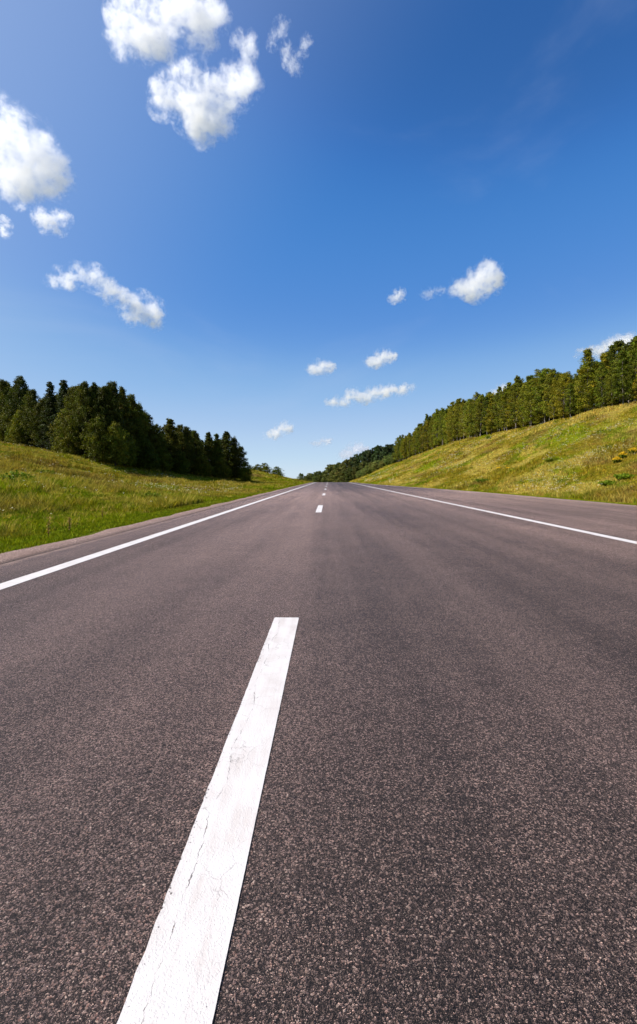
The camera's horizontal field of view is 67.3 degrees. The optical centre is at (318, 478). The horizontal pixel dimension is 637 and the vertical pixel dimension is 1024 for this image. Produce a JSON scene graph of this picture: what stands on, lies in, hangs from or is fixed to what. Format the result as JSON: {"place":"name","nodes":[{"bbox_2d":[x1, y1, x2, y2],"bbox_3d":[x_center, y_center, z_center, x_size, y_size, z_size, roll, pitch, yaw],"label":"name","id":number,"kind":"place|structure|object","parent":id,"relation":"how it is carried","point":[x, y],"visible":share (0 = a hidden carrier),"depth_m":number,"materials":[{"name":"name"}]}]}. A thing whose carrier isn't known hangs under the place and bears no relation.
{"place":"outdoors","nodes":[
{"label":"outdoors","id":0,"kind":"place"},
{"bbox_2d":[0,482,636,1023],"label":"road","id":1,"kind":"structure","parent":0,"point":[332,752],"depth_m":1.95,"materials":[{"name":"grey asphalt"}]},
{"bbox_2d":[0,401,636,552],"bbox_3d":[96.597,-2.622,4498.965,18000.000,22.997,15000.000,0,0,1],"label":"ground","id":2,"kind":"structure","parent":0,"point":[508,438],"depth_m":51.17,"materials":[{"name":"green plant"}]},
{"bbox_2d":[0,379,11,440],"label":"broadleaf tree","id":3,"kind":"object","parent":2,"relation":"on","point":[5,386],"visible":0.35,"depth_m":80.08,"materials":[{"name":"green plant"}]},
{"bbox_2d":[0,405,13,442],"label":"bush","id":4,"kind":"object","parent":2,"relation":"on","point":[4,418],"visible":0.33,"depth_m":76.11,"materials":[{"name":"green plant"}]},
{"bbox_2d":[2,375,30,440],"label":"broadleaf tree","id":5,"kind":"object","parent":2,"relation":"on","point":[19,382],"visible":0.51,"depth_m":75.82,"materials":[{"name":"green plant"}]},
{"bbox_2d":[4,409,29,445],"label":"bush","id":6,"kind":"object","parent":2,"relation":"on","point":[18,438],"visible":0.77,"depth_m":72.82,"materials":[{"name":"green plant"}]},
{"bbox_2d":[0,469,35,479],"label":"weed clump","id":7,"kind":"object","parent":2,"relation":"on","point":[22,474],"visible":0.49,"depth_m":21.88,"materials":[{"name":"green plant"}]},
{"bbox_2d":[16,388,40,445],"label":"broadleaf tree","id":8,"kind":"object","parent":2,"relation":"on","point":[31,397],"visible":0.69,"depth_m":72.93,"materials":[{"name":"green plant"}]},
{"bbox_2d":[23,399,49,447],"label":"broadleaf tree","id":9,"kind":"object","parent":2,"relation":"on","point":[35,415],"visible":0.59,"depth_m":71.35,"materials":[{"name":"green plant"}]},
{"bbox_2d":[31,397,51,449],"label":"broadleaf tree","id":10,"kind":"object","parent":2,"relation":"on","point":[40,409],"visible":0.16,"depth_m":71.94,"materials":[{"name":"green plant"}]},
{"bbox_2d":[36,381,57,449],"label":"conifer tree","id":11,"kind":"object","parent":2,"relation":"on","point":[51,399],"visible":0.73,"depth_m":70.08,"materials":[{"name":"green plant"}]},
{"bbox_2d":[46,380,70,452],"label":"conifer tree","id":12,"kind":"object","parent":2,"relation":"on","point":[63,390],"visible":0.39,"depth_m":66.30,"materials":[{"name":"green plant"}]},
{"bbox_2d":[46,408,77,453],"bbox_3d":[-34.749,-6.317,65.832,4.432,7.026,4.589,0,0,15],"label":"bush","id":13,"kind":"object","parent":2,"relation":"on","point":[57,435],"visible":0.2,"depth_m":64.90,"materials":[{"name":"green plant"}]},
{"bbox_2d":[49,415,85,455],"bbox_3d":[-32.609,-5.401,63.108,4.586,6.004,4.109,0,0,27],"label":"bush","id":14,"kind":"object","parent":2,"relation":"on","point":[64,434],"visible":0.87,"depth_m":62.45,"materials":[{"name":"green plant"}]},
{"bbox_2d":[60,385,82,454],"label":"broadleaf tree","id":15,"kind":"object","parent":2,"relation":"on","point":[70,398],"visible":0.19,"depth_m":65.08,"materials":[{"name":"green plant"}]},
{"bbox_2d":[66,381,95,456],"bbox_3d":[-31.358,-7.653,63.727,4.275,10.829,4.167,0,0,-16],"label":"broadleaf tree","id":16,"kind":"object","parent":2,"relation":"on","point":[83,393],"visible":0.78,"depth_m":63.15,"materials":[{"name":"green plant"}]},
{"bbox_2d":[81,382,100,457],"bbox_3d":[-30.559,-7.500,64.947,3.642,10.993,3.532,0,0,30],"label":"broadleaf tree","id":17,"kind":"object","parent":2,"relation":"on","point":[94,389],"visible":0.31,"depth_m":64.44,"materials":[{"name":"green plant"}]},
{"bbox_2d":[79,416,112,462],"bbox_3d":[-28.076,-4.759,60.492,4.099,6.275,3.958,0,0,-33],"label":"bush","id":18,"kind":"object","parent":2,"relation":"on","point":[95,449],"visible":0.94,"depth_m":60.07,"materials":[{"name":"green plant"}]},
{"bbox_2d":[88,386,115,457],"bbox_3d":[-28.835,-7.029,64.099,3.696,10.701,3.678,0,0,25],"label":"broadleaf tree","id":19,"kind":"object","parent":2,"relation":"on","point":[99,399],"visible":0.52,"depth_m":63.56,"materials":[{"name":"green plant"}]},
{"bbox_2d":[98,380,126,462],"bbox_3d":[-27.997,-7.334,64.730,3.912,11.789,4.195,0,0,-28],"label":"broadleaf tree","id":20,"kind":"object","parent":2,"relation":"on","point":[114,396],"visible":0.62,"depth_m":64.44,"materials":[{"name":"green plant"}]},
{"bbox_2d":[99,421,131,465],"bbox_3d":[-26.377,-4.366,61.828,4.166,6.122,4.628,0,0,13],"label":"bush","id":21,"kind":"object","parent":2,"relation":"on","point":[116,443],"visible":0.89,"depth_m":61.48,"materials":[{"name":"green plant"}]},
{"bbox_2d":[115,386,138,459],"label":"broadleaf tree","id":22,"kind":"object","parent":2,"relation":"on","point":[122,405],"visible":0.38,"depth_m":67.80,"materials":[{"name":"green plant"}]},
{"bbox_2d":[114,432,139,465],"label":"bush","id":23,"kind":"object","parent":2,"relation":"on","point":[130,462],"visible":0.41,"depth_m":65.53,"materials":[{"name":"green plant"}]},
{"bbox_2d":[124,394,144,459],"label":"broadleaf tree","id":24,"kind":"object","parent":2,"relation":"on","point":[133,404],"visible":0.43,"depth_m":69.92,"materials":[{"name":"green plant"}]},
{"bbox_2d":[129,403,149,465],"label":"broadleaf tree","id":25,"kind":"object","parent":2,"relation":"on","point":[142,417],"visible":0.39,"depth_m":71.26,"materials":[{"name":"green plant"}]},
{"bbox_2d":[138,409,159,463],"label":"broadleaf tree","id":26,"kind":"object","parent":2,"relation":"on","point":[150,432],"visible":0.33,"depth_m":73.62,"materials":[{"name":"green plant"}]},
{"bbox_2d":[0,482,311,564],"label":"gravel shoulder","id":27,"kind":"object","parent":2,"relation":"on","point":[11,556],"visible":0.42,"depth_m":9.73},
{"bbox_2d":[0,441,312,552],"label":"meadow grass","id":28,"kind":"structure","parent":2,"relation":"on","point":[126,504],"depth_m":20.74,"materials":[{"name":"green plant"}]},
{"bbox_2d":[148,424,169,467],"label":"broadleaf tree","id":29,"kind":"object","parent":2,"relation":"on","point":[157,434],"visible":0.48,"depth_m":75.55,"materials":[{"name":"green plant"}]},
{"bbox_2d":[161,418,182,470],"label":"broadleaf tree","id":30,"kind":"object","parent":2,"relation":"on","point":[170,437],"visible":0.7,"depth_m":79.36,"materials":[{"name":"green plant"}]},
{"bbox_2d":[171,424,190,469],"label":"broadleaf tree","id":31,"kind":"object","parent":2,"relation":"on","point":[179,428],"visible":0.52,"depth_m":82.52,"materials":[{"name":"green plant"}]},
{"bbox_2d":[181,426,195,470],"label":"broadleaf tree","id":32,"kind":"object","parent":2,"relation":"on","point":[187,433],"visible":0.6,"depth_m":84.00,"materials":[{"name":"green plant"}]},
{"bbox_2d":[185,430,204,474],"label":"broadleaf tree","id":33,"kind":"object","parent":2,"relation":"on","point":[196,441],"visible":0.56,"depth_m":86.45,"materials":[{"name":"green plant"}]},
{"bbox_2d":[201,432,217,475],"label":"broadleaf tree","id":34,"kind":"object","parent":2,"relation":"on","point":[207,450],"visible":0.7,"depth_m":90.36,"materials":[{"name":"green plant"}]},
{"bbox_2d":[209,433,224,475],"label":"broadleaf tree","id":35,"kind":"object","parent":2,"relation":"on","point":[218,450],"visible":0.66,"depth_m":91.61,"materials":[{"name":"green plant"}]},
{"bbox_2d":[211,458,232,478],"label":"bush","id":36,"kind":"object","parent":2,"relation":"on","point":[222,472],"visible":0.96,"depth_m":90.13,"materials":[{"name":"green plant"}]},
{"bbox_2d":[219,431,238,478],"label":"broadleaf tree","id":37,"kind":"object","parent":2,"relation":"on","point":[226,444],"visible":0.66,"depth_m":95.85,"materials":[{"name":"green plant"}]},
{"bbox_2d":[227,437,242,478],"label":"broadleaf tree","id":38,"kind":"object","parent":2,"relation":"on","point":[236,446],"visible":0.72,"depth_m":97.06,"materials":[{"name":"green plant"}]},
{"bbox_2d":[238,446,247,478],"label":"broadleaf tree","id":39,"kind":"object","parent":2,"relation":"on","point":[244,453],"visible":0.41,"depth_m":99.18,"materials":[{"name":"green plant"}]},
{"bbox_2d":[237,462,256,481],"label":"bush","id":40,"kind":"object","parent":2,"relation":"on","point":[245,473],"visible":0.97,"depth_m":96.83,"materials":[{"name":"green plant"}]},
{"bbox_2d":[257,463,271,472],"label":"bush","id":41,"kind":"object","parent":2,"relation":"on","point":[267,469],"visible":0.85,"depth_m":212.45,"materials":[{"name":"green plant"}]},
{"bbox_2d":[0,415,634,517],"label":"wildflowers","id":42,"kind":"object","parent":2,"relation":"on","point":[455,457],"visible":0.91,"depth_m":44.11,"materials":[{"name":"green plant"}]},
{"bbox_2d":[321,465,333,481],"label":"broadleaf tree","id":43,"kind":"object","parent":2,"relation":"on","point":[327,471],"visible":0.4,"depth_m":349.92,"materials":[{"name":"green plant"}]},
{"bbox_2d":[332,468,342,481],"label":"broadleaf tree","id":44,"kind":"object","parent":2,"relation":"on","point":[336,473],"visible":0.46,"depth_m":309.49,"materials":[{"name":"green plant"}]},
{"bbox_2d":[337,469,347,481],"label":"broadleaf tree","id":45,"kind":"object","parent":2,"relation":"on","point":[341,478],"visible":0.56,"depth_m":302.08,"materials":[{"name":"green plant"}]},
{"bbox_2d":[339,459,352,479],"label":"broadleaf tree","id":46,"kind":"object","parent":2,"relation":"on","point":[346,463],"visible":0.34,"depth_m":314.71,"materials":[{"name":"green plant"}]},
{"bbox_2d":[344,468,353,481],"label":"broadleaf tree","id":47,"kind":"object","parent":2,"relation":"on","point":[348,475],"visible":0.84,"depth_m":290.81,"materials":[{"name":"green plant"}]},
{"bbox_2d":[351,454,359,468],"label":"broadleaf tree","id":48,"kind":"object","parent":2,"relation":"on","point":[354,462],"visible":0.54,"depth_m":310.82,"materials":[{"name":"green plant"}]},
{"bbox_2d":[356,451,369,467],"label":"broadleaf tree","id":49,"kind":"object","parent":2,"relation":"on","point":[362,457],"visible":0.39,"depth_m":307.92,"materials":[{"name":"green plant"}]},
{"bbox_2d":[363,449,373,462],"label":"pine tree","id":50,"kind":"object","parent":2,"relation":"on","point":[370,452],"visible":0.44,"depth_m":305.15,"materials":[{"name":"green plant"}]},
{"bbox_2d":[370,445,382,461],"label":"broadleaf tree","id":51,"kind":"object","parent":2,"relation":"on","point":[377,452],"visible":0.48,"depth_m":301.61,"materials":[{"name":"green plant"}]},
{"bbox_2d":[378,446,391,459],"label":"broadleaf tree","id":52,"kind":"object","parent":2,"relation":"on","point":[385,452],"visible":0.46,"depth_m":296.80,"materials":[{"name":"green plant"}]},
{"bbox_2d":[399,435,406,458],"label":"slender tree","id":53,"kind":"object","parent":2,"relation":"on","point":[402,447],"visible":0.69,"depth_m":183.72,"materials":[{"name":"green plant"}]},
{"bbox_2d":[406,432,411,456],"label":"slender tree","id":54,"kind":"object","parent":2,"relation":"on","point":[408,448],"visible":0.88,"depth_m":179.34,"materials":[{"name":"green plant"}]},
{"bbox_2d":[410,427,416,454],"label":"slender tree","id":55,"kind":"object","parent":2,"relation":"on","point":[412,439],"visible":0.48,"depth_m":169.55,"materials":[{"name":"green plant"}]},
{"bbox_2d":[414,423,422,453],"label":"slender tree","id":56,"kind":"object","parent":2,"relation":"on","point":[416,438],"visible":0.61,"depth_m":163.85,"materials":[{"name":"green plant"}]},
{"bbox_2d":[418,425,424,452],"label":"slender tree","id":57,"kind":"object","parent":2,"relation":"on","point":[422,448],"visible":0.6,"depth_m":160.50,"materials":[{"name":"green plant"}]},
{"bbox_2d":[419,420,430,450],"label":"slender tree","id":58,"kind":"object","parent":2,"relation":"on","point":[425,432],"visible":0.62,"depth_m":154.35,"materials":[{"name":"green plant"}]},
{"bbox_2d":[427,418,436,448],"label":"slender tree","id":59,"kind":"object","parent":2,"relation":"on","point":[431,443],"visible":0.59,"depth_m":148.46,"materials":[{"name":"green plant"}]},
{"bbox_2d":[432,408,440,445],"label":"slender tree","id":60,"kind":"object","parent":2,"relation":"on","point":[435,426],"visible":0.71,"depth_m":142.51,"materials":[{"name":"green plant"}]},
{"bbox_2d":[436,408,444,444],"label":"slender tree","id":61,"kind":"object","parent":2,"relation":"on","point":[442,411],"visible":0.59,"depth_m":137.30,"materials":[{"name":"green plant"}]},
{"bbox_2d":[441,413,449,443],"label":"slender tree","id":62,"kind":"object","parent":2,"relation":"on","point":[446,441],"visible":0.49,"depth_m":132.38,"materials":[{"name":"green plant"}]},
{"bbox_2d":[444,409,455,443],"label":"slender tree","id":63,"kind":"object","parent":2,"relation":"on","point":[445,431],"visible":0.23,"depth_m":130.31,"materials":[{"name":"green plant"}]},
{"bbox_2d":[447,401,457,440],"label":"slender tree","id":64,"kind":"object","parent":2,"relation":"on","point":[451,413],"visible":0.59,"depth_m":126.79,"materials":[{"name":"green plant"}]},
{"bbox_2d":[447,399,458,440],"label":"slender tree","id":65,"kind":"object","parent":2,"relation":"on","point":[452,426],"visible":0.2,"depth_m":124.66,"materials":[{"name":"green plant"}]},
{"bbox_2d":[452,398,462,439],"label":"slender tree","id":66,"kind":"object","parent":2,"relation":"on","point":[456,415],"visible":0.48,"depth_m":121.89,"materials":[{"name":"green plant"}]},
{"bbox_2d":[457,399,465,438],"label":"slender tree","id":67,"kind":"object","parent":2,"relation":"on","point":[461,410],"visible":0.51,"depth_m":115.97,"materials":[{"name":"green plant"}]},
{"bbox_2d":[460,398,472,436],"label":"slender tree","id":68,"kind":"object","parent":2,"relation":"on","point":[465,408],"visible":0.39,"depth_m":111.51,"materials":[{"name":"green plant"}]},
{"bbox_2d":[462,405,475,436],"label":"slender tree","id":69,"kind":"object","parent":2,"relation":"on","point":[470,433],"visible":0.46,"depth_m":109.92,"materials":[{"name":"green plant"}]},
{"bbox_2d":[467,392,480,435],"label":"slender tree","id":70,"kind":"object","parent":2,"relation":"on","point":[475,397],"visible":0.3,"depth_m":106.78,"materials":[{"name":"green plant"}]},
{"bbox_2d":[472,395,484,431],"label":"slender tree","id":71,"kind":"object","parent":2,"relation":"on","point":[476,402],"visible":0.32,"depth_m":104.55,"materials":[{"name":"green plant"}]},
{"bbox_2d":[473,397,484,435],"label":"slender tree","id":72,"kind":"object","parent":2,"relation":"on","point":[479,408],"visible":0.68,"depth_m":102.81,"materials":[{"name":"green plant"}]},
{"bbox_2d":[480,396,490,432],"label":"slender tree","id":73,"kind":"object","parent":2,"relation":"on","point":[486,403],"visible":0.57,"depth_m":98.15,"materials":[{"name":"green plant"}]},
{"bbox_2d":[483,398,496,433],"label":"slender tree","id":74,"kind":"object","parent":2,"relation":"on","point":[490,404],"visible":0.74,"depth_m":95.50,"materials":[{"name":"green plant"}]},
{"bbox_2d":[489,400,499,431],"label":"slender tree","id":75,"kind":"object","parent":2,"relation":"on","point":[492,420],"visible":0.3,"depth_m":94.44,"materials":[{"name":"green plant"}]},
{"bbox_2d":[493,386,502,430],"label":"slender tree","id":76,"kind":"object","parent":2,"relation":"on","point":[497,395],"visible":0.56,"depth_m":91.63,"materials":[{"name":"green plant"}]},
{"bbox_2d":[499,394,509,429],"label":"slender tree","id":77,"kind":"object","parent":2,"relation":"on","point":[503,424],"visible":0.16,"depth_m":90.09,"materials":[{"name":"green plant"}]},
{"bbox_2d":[497,382,513,430],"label":"slender tree","id":78,"kind":"object","parent":2,"relation":"on","point":[508,384],"visible":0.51,"depth_m":87.33,"materials":[{"name":"green plant"}]},
{"bbox_2d":[504,386,520,428],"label":"slender tree","id":79,"kind":"object","parent":2,"relation":"on","point":[508,408],"visible":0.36,"depth_m":85.23,"materials":[{"name":"green plant"}]},
{"bbox_2d":[507,375,523,425],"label":"slender tree","id":80,"kind":"object","parent":2,"relation":"on","point":[517,380],"visible":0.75,"depth_m":82.78,"materials":[{"name":"green plant"}]},
{"bbox_2d":[515,385,528,426],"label":"slender tree","id":81,"kind":"object","parent":2,"relation":"on","point":[522,423],"visible":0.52,"depth_m":80.41,"materials":[{"name":"green plant"}]},
{"bbox_2d":[519,375,534,425],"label":"slender tree","id":82,"kind":"object","parent":2,"relation":"on","point":[524,386],"visible":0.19,"depth_m":78.91,"materials":[{"name":"green plant"}]},
{"bbox_2d":[520,380,538,422],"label":"slender tree","id":83,"kind":"object","parent":2,"relation":"on","point":[526,397],"visible":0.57,"depth_m":76.53,"materials":[{"name":"green plant"}]},
{"bbox_2d":[524,368,550,423],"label":"slender tree","id":84,"kind":"object","parent":2,"relation":"on","point":[541,417],"visible":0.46,"depth_m":73.93,"materials":[{"name":"green plant"}]},
{"bbox_2d":[530,368,560,422],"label":"slender tree","id":85,"kind":"object","parent":2,"relation":"on","point":[542,379],"visible":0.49,"depth_m":72.70,"materials":[{"name":"green plant"}]},
{"bbox_2d":[541,376,552,420],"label":"slender tree","id":86,"kind":"object","parent":2,"relation":"on","point":[547,414],"visible":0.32,"depth_m":70.54,"materials":[{"name":"green plant"}]},
{"bbox_2d":[540,368,563,418],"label":"slender tree","id":87,"kind":"object","parent":2,"relation":"on","point":[551,378],"visible":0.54,"depth_m":69.36,"materials":[{"name":"green plant"}]},
{"bbox_2d":[548,378,558,417],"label":"slender tree","id":88,"kind":"object","parent":2,"relation":"on","point":[551,406],"visible":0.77,"depth_m":68.07,"materials":[{"name":"green plant"}]},
{"bbox_2d":[552,374,574,418],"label":"slender tree","id":89,"kind":"object","parent":2,"relation":"on","point":[564,378],"visible":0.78,"depth_m":65.37,"materials":[{"name":"green plant"}]},
{"bbox_2d":[557,372,575,418],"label":"slender tree","id":90,"kind":"object","parent":2,"relation":"on","point":[566,373],"visible":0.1,"depth_m":71.04,"materials":[{"name":"green plant"}]},
{"bbox_2d":[563,383,576,417],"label":"slender tree","id":91,"kind":"object","parent":2,"relation":"on","point":[569,394],"visible":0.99,"depth_m":63.25,"materials":[{"name":"green plant"}]},
{"bbox_2d":[570,373,585,414],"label":"slender tree","id":92,"kind":"object","parent":2,"relation":"on","point":[574,380],"visible":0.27,"depth_m":68.30,"materials":[{"name":"green plant"}]},
{"bbox_2d":[574,363,593,411],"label":"slender tree","id":93,"kind":"object","parent":2,"relation":"on","point":[581,390],"visible":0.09,"depth_m":65.55,"materials":[{"name":"green plant"}]},
{"bbox_2d":[573,348,606,410],"bbox_3d":[34.040,-12.033,59.906,3.808,8.683,3.819,0,0,26],"label":"slender tree","id":94,"kind":"object","parent":2,"relation":"on","point":[588,358],"visible":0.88,"depth_m":59.92,"materials":[{"name":"green plant"}]},
{"bbox_2d":[588,353,613,404],"bbox_3d":[35.658,-11.761,59.511,3.444,7.657,3.148,0,0,-10],"label":"slender tree","id":95,"kind":"object","parent":2,"relation":"on","point":[603,358],"visible":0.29,"depth_m":59.30,"materials":[{"name":"green plant"}]},
{"bbox_2d":[593,362,609,406],"bbox_3d":[33.810,-10.787,56.910,1.969,6.170,2.192,0,0,15],"label":"slender tree","id":96,"kind":"object","parent":2,"relation":"on","point":[599,378],"visible":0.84,"depth_m":56.79,"materials":[{"name":"green plant"}]},
{"bbox_2d":[598,480,616,484],"bbox_3d":[17.066,0.275,28.199,1.106,0.360,1.071,0,0,1],"label":"weed clump","id":97,"kind":"object","parent":2,"relation":"on","point":[607,482],"visible":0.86,"depth_m":28.06,"materials":[{"name":"green plant"}]},
{"bbox_2d":[603,367,619,405],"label":"slender tree","id":98,"kind":"object","parent":2,"relation":"on","point":[609,396],"visible":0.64,"depth_m":54.94,"materials":[{"name":"green plant"}]},
{"bbox_2d":[605,339,633,405],"bbox_3d":[39.076,-13.159,61.951,4.724,9.592,4.892,0,0,-22],"label":"slender tree","id":99,"kind":"object","parent":2,"relation":"on","point":[619,345],"visible":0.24,"depth_m":62.08,"materials":[{"name":"green plant"}]},
{"bbox_2d":[609,350,635,403],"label":"slender tree","id":100,"kind":"object","parent":2,"relation":"on","point":[624,359],"visible":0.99,"depth_m":51.56,"materials":[{"name":"green plant"}]},
{"bbox_2d":[611,342,636,404],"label":"slender tree","id":101,"kind":"object","parent":2,"relation":"on","point":[626,346],"visible":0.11,"depth_m":59.07,"materials":[{"name":"green plant"}]},
{"bbox_2d":[613,473,636,478],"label":"weed clump","id":102,"kind":"object","parent":2,"relation":"on","point":[622,476],"visible":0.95,"depth_m":27.75,"materials":[{"name":"green plant"}]},
{"bbox_2d":[619,346,635,402],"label":"slender tree","id":103,"kind":"object","parent":2,"relation":"on","point":[627,350],"visible":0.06,"depth_m":56.34,"materials":[{"name":"green plant"}]},
{"bbox_2d":[626,336,636,400],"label":"slender tree","id":104,"kind":"object","parent":2,"relation":"on","point":[632,351],"visible":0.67,"depth_m":53.01,"materials":[{"name":"green plant"}]},
{"bbox_2d":[0,0,636,477],"label":"sky","id":105,"kind":"structure","parent":0,"point":[304,232],"materials":[{"name":"blue"}]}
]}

